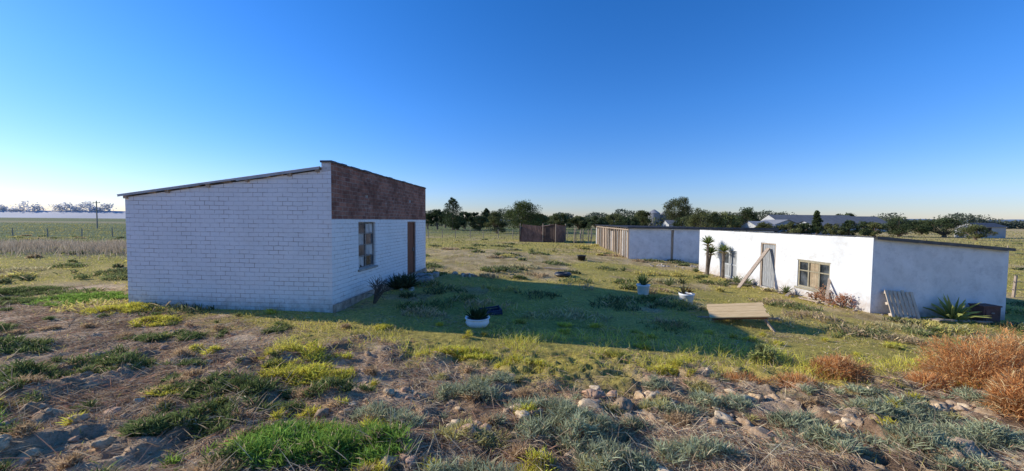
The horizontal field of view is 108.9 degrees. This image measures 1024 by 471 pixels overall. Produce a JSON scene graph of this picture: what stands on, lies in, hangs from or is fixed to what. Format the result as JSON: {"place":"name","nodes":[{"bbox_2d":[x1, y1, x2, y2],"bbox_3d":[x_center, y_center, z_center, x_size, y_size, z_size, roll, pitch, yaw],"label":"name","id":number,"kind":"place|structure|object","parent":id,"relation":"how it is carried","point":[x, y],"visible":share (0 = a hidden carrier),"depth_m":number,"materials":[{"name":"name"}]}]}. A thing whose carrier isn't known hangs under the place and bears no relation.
{"place":"outdoors","nodes":[
{"label":"outdoors","id":0,"kind":"place"},
{"bbox_2d":[0,210,125,218],"bbox_3d":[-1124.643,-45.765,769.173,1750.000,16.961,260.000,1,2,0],"label":"distant hill","id":1,"kind":"structure","parent":0,"point":[62,214],"depth_m":668.86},
{"bbox_2d":[0,201,116,211],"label":"hazy distant trees","id":2,"kind":"object","parent":1,"relation":"on","point":[59,207],"visible":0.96,"depth_m":696.26,"materials":[{"name":"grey plant"}]},
{"bbox_2d":[0,236,126,261],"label":"tall dry grass","id":3,"kind":"structure","parent":0,"point":[41,246],"depth_m":22.21,"materials":[{"name":"plant"}]},
{"bbox_2d":[494,265,503,271],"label":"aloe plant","id":4,"kind":"object","parent":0,"point":[499,269],"visible":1,"depth_m":15.55,"materials":[{"name":"green plant"}]},
{"bbox_2d":[0,217,1023,470],"bbox_3d":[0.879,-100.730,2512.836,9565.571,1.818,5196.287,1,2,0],"label":"ground","id":5,"kind":"structure","parent":0,"point":[52,435],"depth_m":6.71,"materials":[{"name":"plant"}]},
{"bbox_2d":[12,228,112,236],"bbox_3d":[-55.553,-0.399,47.032,83.278,1.588,0.244,0,2,-18],"label":"post and wire fence","id":6,"kind":"object","parent":5,"relation":"on","point":[47,230],"visible":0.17,"depth_m":46.95,"materials":[{"name":"grey wood"}]},
{"bbox_2d":[93,201,99,227],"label":"utility pole","id":7,"kind":"object","parent":5,"relation":"on","point":[96,202],"visible":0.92,"depth_m":81.84,"materials":[{"name":"grey wood"}]},
{"bbox_2d":[117,160,426,312],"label":"white brick outbuilding","id":8,"kind":"structure","parent":5,"relation":"on","point":[329,236],"depth_m":8.38,"materials":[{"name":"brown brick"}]},
{"bbox_2d":[358,222,377,271],"bbox_3d":[-3.944,0.269,9.796,0.250,1.270,1.050,1,2,5],"label":"window","id":9,"kind":"structure","parent":8,"relation":"in","point":[365,230],"depth_m":9.86,"materials":[{"name":"metal"}]},
{"bbox_2d":[407,222,414,273],"bbox_3d":[-3.683,0.505,13.158,0.100,2.008,0.846,1,2,5],"label":"door","id":10,"kind":"structure","parent":8,"relation":"in","point":[410,225],"depth_m":13.29,"materials":[{"name":"brown wood"}]},
{"bbox_2d":[367,275,391,303],"bbox_3d":[-3.322,1.346,9.225,0.660,0.801,0.938,-1,3,-25],"label":"bare shrub","id":11,"kind":"object","parent":5,"relation":"on","point":[377,293],"visible":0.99,"depth_m":9.19,"materials":[{"name":"plant"}]},
{"bbox_2d":[385,272,423,289],"bbox_3d":[-3.300,1.307,11.263,1.254,0.638,1.538,1,2,0],"label":"aloe clump","id":12,"kind":"object","parent":5,"relation":"on","point":[398,282],"visible":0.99,"depth_m":10.98,"materials":[{"name":"green plant"}]},
{"bbox_2d":[415,272,438,282],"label":"concrete blocks","id":13,"kind":"object","parent":5,"relation":"on","point":[423,277],"depth_m":12.67,"materials":[{"name":"concrete"}]},
{"bbox_2d":[426,213,434,228],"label":"tree","id":14,"kind":"object","parent":5,"relation":"on","point":[429,220],"visible":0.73,"depth_m":99.39,"materials":[{"name":"green plant"}]},
{"bbox_2d":[429,209,444,228],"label":"tree","id":15,"kind":"object","parent":5,"relation":"on","point":[434,214],"visible":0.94,"depth_m":99.11,"materials":[{"name":"green plant"}]},
{"bbox_2d":[438,214,449,227],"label":"tree","id":16,"kind":"object","parent":5,"relation":"on","point":[443,220],"visible":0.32,"depth_m":119.32,"materials":[{"name":"green plant"}]},
{"bbox_2d":[441,197,465,230],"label":"pine tree","id":17,"kind":"object","parent":5,"relation":"on","point":[452,203],"visible":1,"depth_m":89.26,"materials":[{"name":"green plant"}]},
{"bbox_2d":[451,216,466,229],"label":"tree","id":18,"kind":"object","parent":5,"relation":"on","point":[462,224],"visible":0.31,"depth_m":94.56,"materials":[{"name":"green plant"}]},
{"bbox_2d":[460,211,471,228],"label":"tree","id":19,"kind":"object","parent":5,"relation":"on","point":[467,214],"visible":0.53,"depth_m":104.31,"materials":[{"name":"green plant"}]},
{"bbox_2d":[468,212,478,229],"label":"tree","id":20,"kind":"object","parent":5,"relation":"on","point":[471,217],"visible":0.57,"depth_m":99.58,"materials":[{"name":"green plant"}]},
{"bbox_2d":[463,306,493,327],"bbox_3d":[-0.696,1.635,7.484,0.506,0.461,0.586,2,3,38],"label":"white bowl planter","id":21,"kind":"object","parent":5,"relation":"on","point":[478,318],"visible":0.96,"depth_m":7.39,"materials":[{"name":"ceramic"}]},
{"bbox_2d":[469,215,490,230],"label":"tree","id":22,"kind":"object","parent":5,"relation":"on","point":[481,220],"visible":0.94,"depth_m":89.07,"materials":[{"name":"green plant"}]},
{"bbox_2d":[482,208,490,228],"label":"pine tree","id":23,"kind":"object","parent":5,"relation":"on","point":[485,213],"visible":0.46,"depth_m":109.35,"materials":[{"name":"green plant"}]},
{"bbox_2d":[478,305,502,314],"bbox_3d":[-0.518,1.812,8.774,0.510,0.128,0.340,-4,10,-17],"label":"dark blue plastic crate","id":24,"kind":"object","parent":5,"relation":"on","point":[496,310],"visible":0.61,"depth_m":8.86,"materials":[{"name":"plastic"}]},
{"bbox_2d":[483,211,508,233],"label":"bushy tree","id":25,"kind":"object","parent":5,"relation":"on","point":[495,219],"visible":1,"depth_m":71.30,"materials":[{"name":"green plant"}]},
{"bbox_2d":[428,229,580,237],"bbox_3d":[7.927,-0.147,54.032,44.474,1.613,0.147,0,2,-5],"label":"post and wire fence","id":26,"kind":"object","parent":5,"relation":"on","point":[498,235],"visible":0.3,"depth_m":52.90,"materials":[{"name":"grey wood"}]},
{"bbox_2d":[0,332,1016,470],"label":"clay clods","id":27,"kind":"object","parent":5,"relation":"on","point":[595,392],"visible":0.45,"depth_m":3.42,"materials":[{"name":"soil"}]},
{"bbox_2d":[0,285,1023,470],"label":"succulent groundcover","id":28,"kind":"object","parent":5,"relation":"on","point":[315,439],"visible":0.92,"depth_m":3.48,"materials":[{"name":"green plant"}]},
{"bbox_2d":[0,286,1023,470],"bbox_3d":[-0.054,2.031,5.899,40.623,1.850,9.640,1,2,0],"label":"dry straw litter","id":29,"kind":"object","parent":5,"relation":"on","point":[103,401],"visible":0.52,"depth_m":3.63,"materials":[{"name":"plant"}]},
{"bbox_2d":[0,234,1023,346],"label":"field weeds","id":30,"kind":"object","parent":5,"relation":"on","point":[673,323],"visible":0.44,"depth_m":10.67,"materials":[{"name":"green plant"}]},
{"bbox_2d":[0,222,1023,265],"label":"field grass","id":31,"kind":"structure","parent":5,"relation":"on","point":[29,232],"depth_m":53.52,"materials":[{"name":"green plant"}]},
{"bbox_2d":[503,199,543,229],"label":"bushy tree","id":32,"kind":"object","parent":5,"relation":"on","point":[522,208],"visible":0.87,"depth_m":76.41,"materials":[{"name":"green plant"}]},
{"bbox_2d":[528,212,549,226],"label":"bushy tree","id":33,"kind":"object","parent":5,"relation":"on","point":[544,217],"visible":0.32,"depth_m":84.14,"materials":[{"name":"green plant"}]},
{"bbox_2d":[519,223,565,242],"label":"rusty corrugated shack","id":34,"kind":"structure","parent":5,"relation":"on","point":[554,233],"depth_m":44.48,"materials":[{"name":"metal"}]},
{"bbox_2d":[545,213,572,227],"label":"tree","id":35,"kind":"object","parent":5,"relation":"on","point":[559,218],"visible":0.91,"depth_m":108.89,"materials":[{"name":"green plant"}]},
{"bbox_2d":[554,271,571,276],"bbox_3d":[2.186,1.659,15.680,0.740,0.160,0.740,1,2,0],"label":"old tyre","id":36,"kind":"object","parent":5,"relation":"on","point":[563,274],"visible":0.97,"depth_m":15.41,"materials":[{"name":"black rubber"}]},
{"bbox_2d":[567,215,589,228],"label":"tree","id":37,"kind":"object","parent":5,"relation":"on","point":[580,222],"visible":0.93,"depth_m":113.44,"materials":[{"name":"green plant"}]},
{"bbox_2d":[577,255,585,260],"bbox_3d":[4.388,1.414,23.076,0.580,0.330,0.574,1,2,0],"label":"black tub","id":38,"kind":"object","parent":5,"relation":"on","point":[581,257],"visible":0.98,"depth_m":22.90,"materials":[{"name":"plastic"}]},
{"bbox_2d":[574,228,591,242],"bbox_3d":[8.342,0.096,43.299,2.344,2.024,0.178,0,2,-13],"label":"post and wire fence","id":39,"kind":"object","parent":5,"relation":"on","point":[580,235],"visible":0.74,"depth_m":43.25,"materials":[{"name":"grey wood"}]},
{"bbox_2d":[586,215,608,229],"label":"tree","id":40,"kind":"object","parent":5,"relation":"on","point":[595,222],"visible":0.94,"depth_m":99.29,"materials":[{"name":"green plant"}]},
{"bbox_2d":[605,212,629,224],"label":"tree","id":41,"kind":"object","parent":5,"relation":"on","point":[611,220],"visible":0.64,"depth_m":108.72,"materials":[{"name":"green plant"}]},
{"bbox_2d":[614,215,640,225],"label":"tree","id":42,"kind":"object","parent":5,"relation":"on","point":[623,220],"visible":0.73,"depth_m":94.33,"materials":[{"name":"green plant"}]},
{"bbox_2d":[634,210,651,225],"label":"tree","id":43,"kind":"object","parent":5,"relation":"on","point":[642,216],"visible":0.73,"depth_m":106.63,"materials":[{"name":"green plant"}]},
{"bbox_2d":[636,274,651,294],"bbox_3d":[4.526,1.635,12.573,0.600,0.819,0.698,1,2,0],"label":"white plant pot","id":44,"kind":"object","parent":5,"relation":"on","point":[643,286],"visible":0.89,"depth_m":12.47,"materials":[{"name":"ceramic"}]},
{"bbox_2d":[649,209,659,225],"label":"grain silo","id":45,"kind":"object","parent":5,"relation":"on","point":[655,213],"visible":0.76,"depth_m":147.72,"materials":[{"name":"metal"}]},
{"bbox_2d":[426,212,888,227],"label":"distant tree line","id":46,"kind":"object","parent":5,"relation":"on","point":[467,224],"visible":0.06,"depth_m":146.82,"materials":[{"name":"green plant"}]},
{"bbox_2d":[660,211,667,225],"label":"tree","id":47,"kind":"object","parent":5,"relation":"on","point":[661,214],"visible":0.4,"depth_m":150.40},
{"bbox_2d":[662,276,674,285],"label":"aloe plant","id":48,"kind":"object","parent":5,"relation":"on","point":[670,283],"visible":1,"depth_m":14.56,"materials":[{"name":"green plant"}]},
{"bbox_2d":[661,220,684,225],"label":"farmhouse","id":49,"kind":"object","parent":5,"relation":"on","point":[666,223],"visible":0.19,"depth_m":102.93,"materials":[{"name":"paint"}]},
{"bbox_2d":[649,263,698,267],"bbox_3d":[10.353,1.911,23.171,4.986,0.389,2.066,-1,3,-28],"label":"rubble pile","id":50,"kind":"object","parent":5,"relation":"on","point":[661,265],"visible":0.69,"depth_m":22.56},
{"bbox_2d":[660,196,695,222],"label":"eucalyptus tree","id":51,"kind":"object","parent":5,"relation":"on","point":[682,210],"visible":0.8,"depth_m":105.84,"materials":[{"name":"green plant"}]},
{"bbox_2d":[672,217,693,226],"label":"tree","id":52,"kind":"object","parent":5,"relation":"on","point":[678,222],"visible":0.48,"depth_m":89.67,"materials":[{"name":"green plant"}]},
{"bbox_2d":[676,276,695,303],"bbox_3d":[5.424,1.692,11.399,0.568,0.865,0.508,-1,3,-28],"label":"white plant pot","id":53,"kind":"object","parent":5,"relation":"on","point":[688,295],"visible":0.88,"depth_m":11.32,"materials":[{"name":"ceramic"}]},
{"bbox_2d":[596,225,778,262],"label":"long livestock shed","id":54,"kind":"structure","parent":5,"relation":"on","point":[664,243],"depth_m":26.42,"materials":[{"name":"paint"}]},
{"bbox_2d":[680,208,719,226],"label":"bushy tree","id":55,"kind":"object","parent":5,"relation":"on","point":[697,215],"visible":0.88,"depth_m":84.05,"materials":[{"name":"green plant"}]},
{"bbox_2d":[700,235,718,274],"bbox_3d":[10.389,1.073,19.201,1.147,2.279,0.967,1,2,0],"label":"yucca tree","id":56,"kind":"object","parent":5,"relation":"on","point":[709,250],"visible":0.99,"depth_m":19.12,"materials":[{"name":"green plant"}]},
{"bbox_2d":[399,271,1023,324],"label":"field stones","id":57,"kind":"object","parent":5,"relation":"on","point":[472,275],"visible":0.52,"depth_m":12.69,"materials":[{"name":"stone"}]},
{"bbox_2d":[705,211,739,227],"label":"bushy tree","id":58,"kind":"object","parent":5,"relation":"on","point":[723,217],"visible":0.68,"depth_m":83.85,"materials":[{"name":"green plant"}]},
{"bbox_2d":[717,243,731,277],"bbox_3d":[10.585,1.295,18.355,0.684,1.915,0.666,-1,3,-24],"label":"yucca tree","id":59,"kind":"object","parent":5,"relation":"on","point":[723,249],"visible":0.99,"depth_m":18.32,"materials":[{"name":"green plant"}]},
{"bbox_2d":[426,208,1023,228],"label":"distant tree line","id":60,"kind":"object","parent":5,"relation":"on","point":[1014,224],"visible":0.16,"depth_m":236.56,"materials":[{"name":"green plant"}]},
{"bbox_2d":[726,215,740,227],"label":"tree","id":61,"kind":"object","parent":5,"relation":"on","point":[736,222],"visible":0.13,"depth_m":119.38,"materials":[{"name":"green plant"}]},
{"bbox_2d":[697,302,780,331],"bbox_3d":[5.711,2.147,9.344,1.805,0.490,0.970,-7,9,24],"label":"broken wooden table","id":62,"kind":"object","parent":5,"relation":"on","point":[731,311],"visible":0.88,"depth_m":9.21,"materials":[{"name":"brown wood"}]},
{"bbox_2d":[719,370,766,384],"bbox_3d":[3.135,2.004,5.129,0.768,0.270,0.784,1,2,0],"label":"rust coloured bush","id":63,"kind":"object","parent":5,"relation":"on","point":[733,377],"visible":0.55,"depth_m":5.08,"materials":[{"name":"brown plant"}]},
{"bbox_2d":[735,207,761,227],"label":"tree","id":64,"kind":"object","parent":5,"relation":"on","point":[747,213],"visible":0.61,"depth_m":99.25,"materials":[{"name":"green plant"}]},
{"bbox_2d":[737,248,769,287],"bbox_3d":[10.323,1.395,15.642,1.548,1.723,0.160,0,2,-13],"label":"leaning plank","id":65,"kind":"object","parent":5,"relation":"on","point":[753,268],"visible":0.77,"depth_m":15.62,"materials":[{"name":"brown wood"}]},
{"bbox_2d":[741,221,775,227],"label":"farmhouse","id":66,"kind":"object","parent":5,"relation":"on","point":[750,224],"visible":0.31,"depth_m":81.60,"materials":[{"name":"paint"}]},
{"bbox_2d":[747,348,770,363],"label":"young thorn shrub","id":67,"kind":"object","parent":5,"relation":"on","point":[758,357],"visible":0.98,"depth_m":6.00,"materials":[{"name":"green plant"}]},
{"bbox_2d":[748,343,778,361],"bbox_3d":[4.229,1.983,6.148,0.401,0.380,0.537,1,2,0],"label":"young thorn shrub","id":68,"kind":"object","parent":5,"relation":"on","point":[769,352],"visible":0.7,"depth_m":6.12,"materials":[{"name":"green plant"}]},
{"bbox_2d":[755,221,779,231],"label":"tree","id":69,"kind":"object","parent":5,"relation":"on","point":[764,225],"visible":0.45,"depth_m":71.03,"materials":[{"name":"green plant"}]},
{"bbox_2d":[763,220,798,231],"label":"farmhouse","id":70,"kind":"object","parent":5,"relation":"on","point":[778,222],"visible":0.23,"depth_m":82.46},
{"bbox_2d":[778,285,792,292],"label":"aloe plant","id":71,"kind":"object","parent":5,"relation":"on","point":[785,290],"visible":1,"depth_m":14.37,"materials":[{"name":"green plant"}]},
{"bbox_2d":[778,221,802,232],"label":"tree","id":72,"kind":"object","parent":5,"relation":"on","point":[788,226],"visible":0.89,"depth_m":69.01,"materials":[{"name":"green plant"}]},
{"bbox_2d":[763,371,827,387],"bbox_3d":[3.874,2.003,4.955,0.943,0.311,0.694,1,2,0],"label":"rust coloured bush","id":73,"kind":"object","parent":5,"relation":"on","point":[792,377],"visible":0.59,"depth_m":4.98,"materials":[{"name":"brown plant"}]},
{"bbox_2d":[796,223,815,233],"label":"tree","id":74,"kind":"object","parent":5,"relation":"on","point":[806,227],"visible":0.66,"depth_m":69.45,"materials":[{"name":"green plant"}]},
{"bbox_2d":[761,215,860,229],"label":"farm warehouse","id":75,"kind":"structure","parent":5,"relation":"on","point":[840,219],"depth_m":117.63,"materials":[{"name":"metal"}]},
{"bbox_2d":[806,292,821,301],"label":"dry climbing shrub","id":76,"kind":"object","parent":5,"relation":"on","point":[813,296],"visible":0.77,"depth_m":13.22,"materials":[{"name":"plant"}]},
{"bbox_2d":[809,210,823,233],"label":"cypress tree","id":77,"kind":"object","parent":5,"relation":"on","point":[817,220],"visible":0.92,"depth_m":74.56,"materials":[{"name":"green plant"}]},
{"bbox_2d":[808,286,831,302],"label":"dry climbing shrub","id":78,"kind":"object","parent":5,"relation":"on","point":[822,295],"visible":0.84,"depth_m":12.92,"materials":[{"name":"brown plant"}]},
{"bbox_2d":[799,221,840,234],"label":"farmhouse","id":79,"kind":"object","parent":5,"relation":"on","point":[824,222],"visible":0.09,"depth_m":82.96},
{"bbox_2d":[824,278,830,304],"bbox_3d":[10.993,1.949,12.737,0.744,0.867,0.080,-2,3,-44],"label":"leaning plank","id":80,"kind":"object","parent":5,"relation":"on","point":[828,288],"visible":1,"depth_m":12.75,"materials":[{"name":"brown wood"}]},
{"bbox_2d":[821,223,847,234],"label":"tree","id":81,"kind":"object","parent":5,"relation":"on","point":[831,230],"visible":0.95,"depth_m":67.19,"materials":[{"name":"green plant"}]},
{"bbox_2d":[804,353,874,382],"bbox_3d":[4.847,1.901,5.427,1.016,0.440,0.777,1,2,0],"label":"rust coloured bush","id":82,"kind":"object","parent":5,"relation":"on","point":[836,364],"visible":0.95,"depth_m":5.30,"materials":[{"name":"brown plant"}]},
{"bbox_2d":[825,292,855,307],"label":"dry climbing shrub","id":83,"kind":"object","parent":5,"relation":"on","point":[840,300],"visible":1,"depth_m":12.13,"materials":[{"name":"brown plant"}]},
{"bbox_2d":[840,220,860,235],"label":"tree","id":84,"kind":"object","parent":5,"relation":"on","point":[848,224],"visible":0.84,"depth_m":73.29,"materials":[{"name":"green plant"}]},
{"bbox_2d":[699,230,1008,319],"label":"walls","id":85,"kind":"structure","parent":5,"relation":"on","point":[866,271],"depth_m":11.73,"materials":[{"name":"paint"}]},
{"bbox_2d":[725,250,736,277],"bbox_3d":[11.003,1.450,18.459,0.065,1.360,1.210,0,2,-3],"label":"stable door","id":86,"kind":"structure","parent":85,"relation":"attached to","point":[731,264],"depth_m":18.36,"materials":[{"name":"grey paint"}]},
{"bbox_2d":[760,243,775,287],"bbox_3d":[11.155,1.289,15.865,0.110,1.918,0.866,0,2,-3],"label":"door","id":87,"kind":"structure","parent":85,"relation":"attached to","point":[767,273],"depth_m":15.90,"materials":[{"name":"grey paint"}]},
{"bbox_2d":[699,229,874,237],"bbox_3d":[11.083,-0.146,16.247,0.090,0.030,9.600,0,2,-3],"label":"front wall capping","id":88,"kind":"object","parent":85,"relation":"on","point":[794,233],"visible":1,"depth_m":14.42,"materials":[{"name":"concrete"}]},
{"bbox_2d":[794,259,830,294],"bbox_3d":[11.216,1.500,13.627,0.150,1.120,1.500,0,2,-3],"label":"window","id":89,"kind":"structure","parent":85,"relation":"attached to","point":[812,275],"depth_m":13.66,"materials":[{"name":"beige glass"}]},
{"bbox_2d":[701,229,983,246],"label":"corrugated roof","id":90,"kind":"structure","parent":85,"relation":"on","point":[803,234],"depth_m":13.61,"materials":[{"name":"metal"}]},
{"bbox_2d":[878,236,1015,250],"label":"roof edge boards","id":91,"kind":"object","parent":90,"relation":"attached to","point":[946,243],"visible":1,"depth_m":11.46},
{"bbox_2d":[856,221,875,235],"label":"tree","id":92,"kind":"object","parent":5,"relation":"on","point":[862,225],"visible":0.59,"depth_m":77.82,"materials":[{"name":"green plant"}]},
{"bbox_2d":[851,216,887,231],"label":"farm warehouse","id":93,"kind":"structure","parent":5,"relation":"on","point":[866,219],"depth_m":122.85,"materials":[{"name":"metal"}]},
{"bbox_2d":[863,222,887,236],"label":"tree","id":94,"kind":"object","parent":5,"relation":"on","point":[871,231],"visible":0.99,"depth_m":71.70,"materials":[{"name":"green plant"}]},
{"bbox_2d":[882,290,919,318],"bbox_3d":[12.077,2.137,11.357,0.910,0.880,0.095,4,-20,-2],"label":"wooden pallet","id":95,"kind":"object","parent":5,"relation":"on","point":[901,304],"visible":0.8,"depth_m":11.32,"materials":[{"name":"grey wood"}]},
{"bbox_2d":[880,215,929,236],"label":"bushy tree","id":96,"kind":"object","parent":5,"relation":"on","point":[894,228],"visible":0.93,"depth_m":73.09,"materials":[{"name":"green plant"}]},
{"bbox_2d":[912,220,936,234],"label":"tree","id":97,"kind":"object","parent":5,"relation":"on","point":[923,221],"visible":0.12,"depth_m":89.13,"materials":[{"name":"green plant"}]},
{"bbox_2d":[900,367,961,393],"bbox_3d":[5.708,2.006,5.034,0.754,0.371,0.676,2,3,28],"label":"rust coloured bush","id":98,"kind":"object","parent":5,"relation":"on","point":[925,378],"visible":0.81,"depth_m":4.96,"materials":[{"name":"brown plant"}]},
{"bbox_2d":[924,217,972,237],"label":"bushy tree","id":99,"kind":"object","parent":5,"relation":"on","point":[946,221],"visible":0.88,"depth_m":71.59,"materials":[{"name":"green plant"}]},
{"bbox_2d":[923,294,988,319],"bbox_3d":[13.543,2.207,11.317,1.415,0.846,1.267,2,3,29],"label":"agave plant","id":100,"kind":"object","parent":5,"relation":"on","point":[951,311],"visible":0.97,"depth_m":11.22,"materials":[{"name":"green plant"}]},
{"bbox_2d":[905,322,1023,391],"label":"rust coloured bush","id":101,"kind":"object","parent":5,"relation":"on","point":[963,362],"visible":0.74,"depth_m":5.08,"materials":[{"name":"brown plant"}]},
{"bbox_2d":[956,223,997,239],"bbox_3d":[76.189,-0.461,60.208,4.021,3.057,4.025,2,3,32],"label":"tree","id":102,"kind":"object","parent":5,"relation":"on","point":[976,230],"visible":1,"depth_m":59.89,"materials":[{"name":"green plant"}]},
{"bbox_2d":[954,223,1006,237],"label":"dark farm shed","id":103,"kind":"structure","parent":5,"relation":"on","point":[999,229],"depth_m":70.03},
{"bbox_2d":[975,321,992,322],"bbox_3d":[14.178,2.594,10.986,0.404,0.047,0.080,1,2,7],"label":"old plank","id":104,"kind":"object","parent":5,"relation":"on","point":[984,321],"visible":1,"depth_m":10.95,"materials":[{"name":"grey wood"}]},
{"bbox_2d":[968,303,1002,322],"bbox_3d":[14.729,2.425,11.396,0.560,0.540,0.415,1,2,0],"label":"rusty metal box","id":105,"kind":"object","parent":5,"relation":"on","point":[992,312],"visible":0.9,"depth_m":11.22,"materials":[{"name":"metal"}]},
{"bbox_2d":[968,336,1023,381],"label":"rust coloured bush","id":106,"kind":"object","parent":5,"relation":"on","point":[1009,350],"visible":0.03,"depth_m":5.42,"materials":[{"name":"brown plant"}]},
{"bbox_2d":[972,366,1023,421],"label":"rust coloured bush","id":107,"kind":"object","parent":5,"relation":"on","point":[1008,394],"visible":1,"depth_m":3.89,"materials":[{"name":"brown plant"}]},
{"bbox_2d":[1011,275,1023,296],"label":"post and wire fence","id":108,"kind":"object","parent":5,"relation":"on","point":[1014,289],"visible":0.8,"depth_m":16.07,"materials":[{"name":"brown wood"}]},
{"bbox_2d":[0,0,1023,219],"label":"sky","id":109,"kind":"structure","parent":0,"point":[913,108],"materials":[{"name":"blue"}]},
{"bbox_2d":[910,219,1023,222],"bbox_3d":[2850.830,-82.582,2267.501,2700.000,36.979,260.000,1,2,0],"label":"distant hill","id":110,"kind":"structure","parent":0,"point":[990,221],"depth_m":2190.55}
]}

